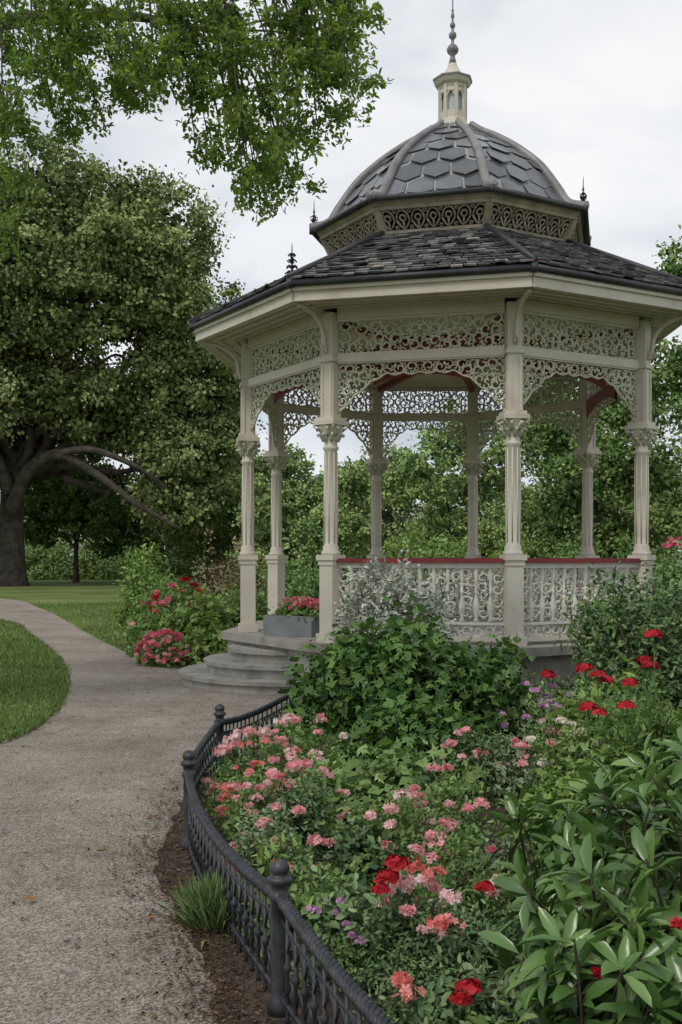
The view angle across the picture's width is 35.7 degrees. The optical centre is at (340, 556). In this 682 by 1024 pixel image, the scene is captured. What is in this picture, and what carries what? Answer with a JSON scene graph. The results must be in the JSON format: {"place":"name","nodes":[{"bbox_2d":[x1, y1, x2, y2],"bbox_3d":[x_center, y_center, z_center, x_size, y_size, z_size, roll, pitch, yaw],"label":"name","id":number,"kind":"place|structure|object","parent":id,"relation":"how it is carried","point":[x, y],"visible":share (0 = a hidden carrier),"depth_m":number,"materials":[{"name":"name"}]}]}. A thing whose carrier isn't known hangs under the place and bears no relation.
{"place":"outdoors","nodes":[
{"label":"outdoors","id":0,"kind":"place"},
{"bbox_2d":[0,601,131,744],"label":"lawn grass","id":1,"kind":"structure","parent":0,"point":[45,654],"depth_m":14.65,"materials":[{"name":"green plant"}]},
{"bbox_2d":[0,598,308,1023],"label":"path","id":2,"kind":"structure","parent":0,"point":[39,801],"depth_m":6.09,"materials":[{"name":"grey gravel"}]},
{"bbox_2d":[0,561,675,1022],"bbox_3d":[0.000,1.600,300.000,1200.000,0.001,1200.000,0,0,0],"label":"ground","id":3,"kind":"structure","parent":0,"point":[86,591],"depth_m":43.67,"materials":[{"name":"green plant"}]},
{"bbox_2d":[23,459,161,581],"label":"maple tree","id":4,"kind":"object","parent":3,"relation":"on","point":[56,502],"visible":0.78,"depth_m":64.20,"materials":[{"name":"green plant"}]},
{"bbox_2d":[24,537,208,579],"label":"shrub","id":5,"kind":"object","parent":3,"relation":"on","point":[42,563],"visible":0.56,"depth_m":75.88,"materials":[{"name":"green plant"}]},
{"bbox_2d":[0,119,267,585],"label":"oak tree","id":6,"kind":"object","parent":3,"relation":"on","point":[138,265],"visible":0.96,"depth_m":55.79,"materials":[{"name":"green plant"}]},
{"bbox_2d":[108,535,187,629],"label":"green shrub","id":7,"kind":"object","parent":3,"relation":"on","point":[138,581],"visible":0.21,"depth_m":23.29,"materials":[{"name":"green plant"}]},
{"bbox_2d":[124,571,236,645],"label":"red flowering shrub","id":8,"kind":"object","parent":3,"relation":"on","point":[166,600],"visible":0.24,"depth_m":18.26,"materials":[{"name":"green plant"}]},
{"bbox_2d":[141,586,238,665],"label":"leafy green shrub","id":9,"kind":"object","parent":3,"relation":"on","point":[197,627],"visible":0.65,"depth_m":16.04,"materials":[{"name":"green plant"}]},
{"bbox_2d":[114,574,267,657],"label":"border shrub","id":10,"kind":"object","parent":3,"relation":"on","point":[136,632],"visible":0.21,"depth_m":17.28,"materials":[{"name":"green plant"}]},
{"bbox_2d":[122,480,261,579],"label":"birch tree","id":11,"kind":"object","parent":3,"relation":"on","point":[166,546],"visible":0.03,"depth_m":73.70,"materials":[{"name":"green plant"}]},
{"bbox_2d":[0,0,394,263],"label":"overhanging tree","id":12,"kind":"object","parent":3,"relation":"on","point":[321,57],"visible":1,"depth_m":8.04,"materials":[{"name":"green plant"}]},
{"bbox_2d":[171,523,267,624],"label":"bronze leaved shrub","id":13,"kind":"object","parent":3,"relation":"on","point":[223,583],"visible":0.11,"depth_m":19.57,"materials":[{"name":"orange plant"}]},
{"bbox_2d":[158,449,290,579],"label":"elm tree","id":14,"kind":"object","parent":3,"relation":"on","point":[226,532],"visible":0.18,"depth_m":65.52,"materials":[{"name":"green plant"}]},
{"bbox_2d":[224,439,403,582],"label":"elm tree","id":15,"kind":"object","parent":3,"relation":"on","point":[303,538],"visible":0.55,"depth_m":55.73,"materials":[{"name":"green plant"}]},
{"bbox_2d":[0,452,681,570],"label":"distant trees","id":16,"kind":"object","parent":3,"relation":"on","point":[70,549],"visible":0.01,"depth_m":97.15,"materials":[{"name":"green plant"}]},
{"bbox_2d":[217,515,536,616],"bbox_3d":[0.105,0.399,27.868,4.225,2.820,12.277,0,0,-42],"label":"light green shrub","id":17,"kind":"object","parent":3,"relation":"on","point":[431,545],"visible":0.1,"depth_m":24.94,"materials":[{"name":"green plant"}]},
{"bbox_2d":[306,442,457,579],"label":"birch tree","id":18,"kind":"object","parent":3,"relation":"on","point":[390,516],"visible":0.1,"depth_m":63.27,"materials":[{"name":"green plant"}]},
{"bbox_2d":[153,644,672,1023],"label":"soil bed","id":19,"kind":"object","parent":3,"relation":"on","point":[248,992],"visible":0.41,"depth_m":4.20,"materials":[{"name":"brown soil"}]},
{"bbox_2d":[133,626,191,666],"bbox_3d":[-2.606,1.359,15.733,1.048,0.702,1.003,0,0,42],"label":"pink flower mound","id":20,"kind":"object","parent":19,"relation":"on","point":[164,651],"visible":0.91,"depth_m":15.48,"materials":[{"name":"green plant"}]},
{"bbox_2d":[2,677,339,1023],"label":"fallen leaves","id":21,"kind":"object","parent":19,"relation":"on","point":[215,1001],"visible":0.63,"depth_m":4.31,"materials":[{"name":"brown plant"}]},
{"bbox_2d":[147,868,269,948],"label":"grass clump","id":22,"kind":"object","parent":19,"relation":"on","point":[205,903],"visible":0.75,"depth_m":4.50,"materials":[{"name":"green plant"}]},
{"bbox_2d":[199,710,358,835],"bbox_3d":[-0.390,1.346,6.820,1.054,0.599,1.818,0,0,0],"label":"pink azalea bush","id":23,"kind":"object","parent":19,"relation":"on","point":[237,783],"visible":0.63,"depth_m":6.84,"materials":[{"name":"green plant"}]},
{"bbox_2d":[180,679,394,1023],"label":"iron fence","id":24,"kind":"object","parent":19,"relation":"on","point":[281,912],"visible":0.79,"depth_m":3.88,"materials":[{"name":"black metal"}]},
{"bbox_2d":[217,758,358,928],"bbox_3d":[-0.244,1.370,5.219,0.760,0.554,1.730,0,0,0],"label":"pink geranium bush","id":25,"kind":"object","parent":19,"relation":"on","point":[294,802],"visible":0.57,"depth_m":5.56,"materials":[{"name":"green plant"}]},
{"bbox_2d":[289,896,375,998],"bbox_3d":[-0.027,1.454,3.949,0.352,0.362,0.338,0,0,0],"label":"purple verbena","id":26,"kind":"object","parent":19,"relation":"on","point":[344,959],"visible":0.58,"depth_m":3.92,"materials":[{"name":"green plant"}]},
{"bbox_2d":[305,733,484,863],"bbox_3d":[0.323,1.405,6.021,1.079,0.702,1.498,0,0,0],"label":"broadleaf plant","id":27,"kind":"object","parent":19,"relation":"on","point":[376,783],"visible":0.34,"depth_m":6.09,"materials":[{"name":"green plant"}]},
{"bbox_2d":[328,548,462,670],"bbox_3d":[0.523,0.751,10.403,1.391,1.701,1.098,0,0,0],"label":"silver shrub","id":28,"kind":"object","parent":19,"relation":"on","point":[379,589],"visible":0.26,"depth_m":10.30,"materials":[{"name":"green plant"}]},
{"bbox_2d":[271,590,546,783],"bbox_3d":[0.530,0.994,8.076,2.362,1.488,2.394,0,0,0],"label":"viburnum shrub","id":29,"kind":"object","parent":19,"relation":"on","point":[375,689],"visible":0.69,"depth_m":8.19,"materials":[{"name":"green plant"}]},
{"bbox_2d":[339,758,511,927],"bbox_3d":[0.433,1.358,5.058,0.911,0.591,1.479,0,0,0],"label":"pink geranium bush","id":30,"kind":"object","parent":19,"relation":"on","point":[414,844],"visible":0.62,"depth_m":5.07,"materials":[{"name":"green plant"}]},
{"bbox_2d":[348,855,514,1023],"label":"red rose bush","id":31,"kind":"object","parent":19,"relation":"on","point":[397,863],"visible":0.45,"depth_m":3.83,"materials":[{"name":"green plant"}]},
{"bbox_2d":[341,856,528,1023],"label":"coral geranium bush","id":32,"kind":"object","parent":19,"relation":"on","point":[400,980],"visible":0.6,"depth_m":3.78,"materials":[{"name":"green plant"}]},
{"bbox_2d":[237,672,654,1023],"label":"sage plants","id":33,"kind":"object","parent":19,"relation":"on","point":[521,776],"visible":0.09,"depth_m":5.33,"materials":[{"name":"green plant"}]},
{"bbox_2d":[318,550,681,629],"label":"dark green shrub","id":34,"kind":"object","parent":19,"relation":"on","point":[535,612],"visible":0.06,"depth_m":21.45,"materials":[{"name":"green plant"}]},
{"bbox_2d":[432,709,600,808],"bbox_3d":[1.131,1.335,7.023,1.274,0.638,0.969,0,0,0],"label":"pink phlox bush","id":35,"kind":"object","parent":19,"relation":"on","point":[520,746],"visible":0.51,"depth_m":6.91,"materials":[{"name":"green plant"}]},
{"bbox_2d":[485,671,600,758],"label":"purple phlox bush","id":36,"kind":"object","parent":19,"relation":"on","point":[554,700],"visible":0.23,"depth_m":8.53,"materials":[{"name":"green plant"}]},
{"bbox_2d":[468,714,681,1023],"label":"rhododendron bush","id":37,"kind":"object","parent":19,"relation":"on","point":[636,864],"visible":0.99,"depth_m":3.35,"materials":[{"name":"green plant"}]},
{"bbox_2d":[504,656,681,853],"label":"lime foliage plant","id":38,"kind":"object","parent":19,"relation":"on","point":[545,778],"visible":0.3,"depth_m":6.49,"materials":[{"name":"green plant"}]},
{"bbox_2d":[540,629,681,782],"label":"tall red rose bush","id":39,"kind":"object","parent":19,"relation":"on","point":[632,737],"visible":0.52,"depth_m":6.56,"materials":[{"name":"green plant"}]},
{"bbox_2d":[554,535,681,669],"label":"trailing shrub","id":40,"kind":"object","parent":19,"relation":"on","point":[586,624],"visible":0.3,"depth_m":10.76,"materials":[{"name":"green plant"}]},
{"bbox_2d":[559,537,681,714],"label":"dark shrub","id":41,"kind":"object","parent":19,"relation":"on","point":[671,680],"visible":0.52,"depth_m":9.44,"materials":[{"name":"green plant"}]},
{"bbox_2d":[178,0,681,694],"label":"bandstand","id":42,"kind":"structure","parent":3,"relation":"on","point":[462,256],"depth_m":12.78,"materials":[{"name":"wood"}]},
{"bbox_2d":[263,594,318,636],"bbox_3d":[-0.521,0.733,13.419,0.878,0.529,0.542,0,0,31],"label":"planter box","id":43,"kind":"object","parent":42,"relation":"on","point":[288,619],"visible":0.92,"depth_m":13.29,"materials":[{"name":"grey stone"}]},
{"bbox_2d":[209,670,670,1023],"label":"groundcover plants","id":44,"kind":"object","parent":3,"relation":"on","point":[306,898],"visible":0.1,"depth_m":4.88,"materials":[{"name":"green plant"}]},
{"bbox_2d":[206,672,681,1023],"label":"bedding foliage","id":45,"kind":"object","parent":3,"relation":"on","point":[331,927],"visible":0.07,"depth_m":4.11,"materials":[{"name":"green plant"}]},
{"bbox_2d":[231,514,681,618],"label":"background shrub","id":46,"kind":"object","parent":3,"relation":"on","point":[308,585],"visible":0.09,"depth_m":24.45,"materials":[{"name":"green plant"}]},
{"bbox_2d":[367,398,548,570],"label":"lime tree","id":47,"kind":"object","parent":3,"relation":"on","point":[426,480],"visible":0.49,"depth_m":51.52,"materials":[{"name":"green plant"}]},
{"bbox_2d":[482,375,681,575],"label":"beech tree","id":48,"kind":"object","parent":3,"relation":"on","point":[616,411],"visible":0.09,"depth_m":40.73,"materials":[{"name":"green plant"}]},
{"bbox_2d":[494,409,681,585],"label":"holly tree","id":49,"kind":"object","parent":3,"relation":"on","point":[562,501],"visible":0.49,"depth_m":30.18,"materials":[{"name":"green plant"}]},
{"bbox_2d":[621,225,681,549],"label":"beech tree","id":50,"kind":"object","parent":3,"relation":"on","point":[668,371],"visible":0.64,"depth_m":34.70,"materials":[{"name":"green plant"}]},
{"bbox_2d":[657,519,681,555],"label":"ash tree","id":51,"kind":"object","parent":3,"relation":"on","point":[673,534],"visible":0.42,"depth_m":27.66,"materials":[{"name":"green plant"}]},
{"bbox_2d":[0,0,681,554],"label":"sky","id":52,"kind":"structure","parent":0,"point":[592,89],"materials":[{"name":"white"}]}
]}

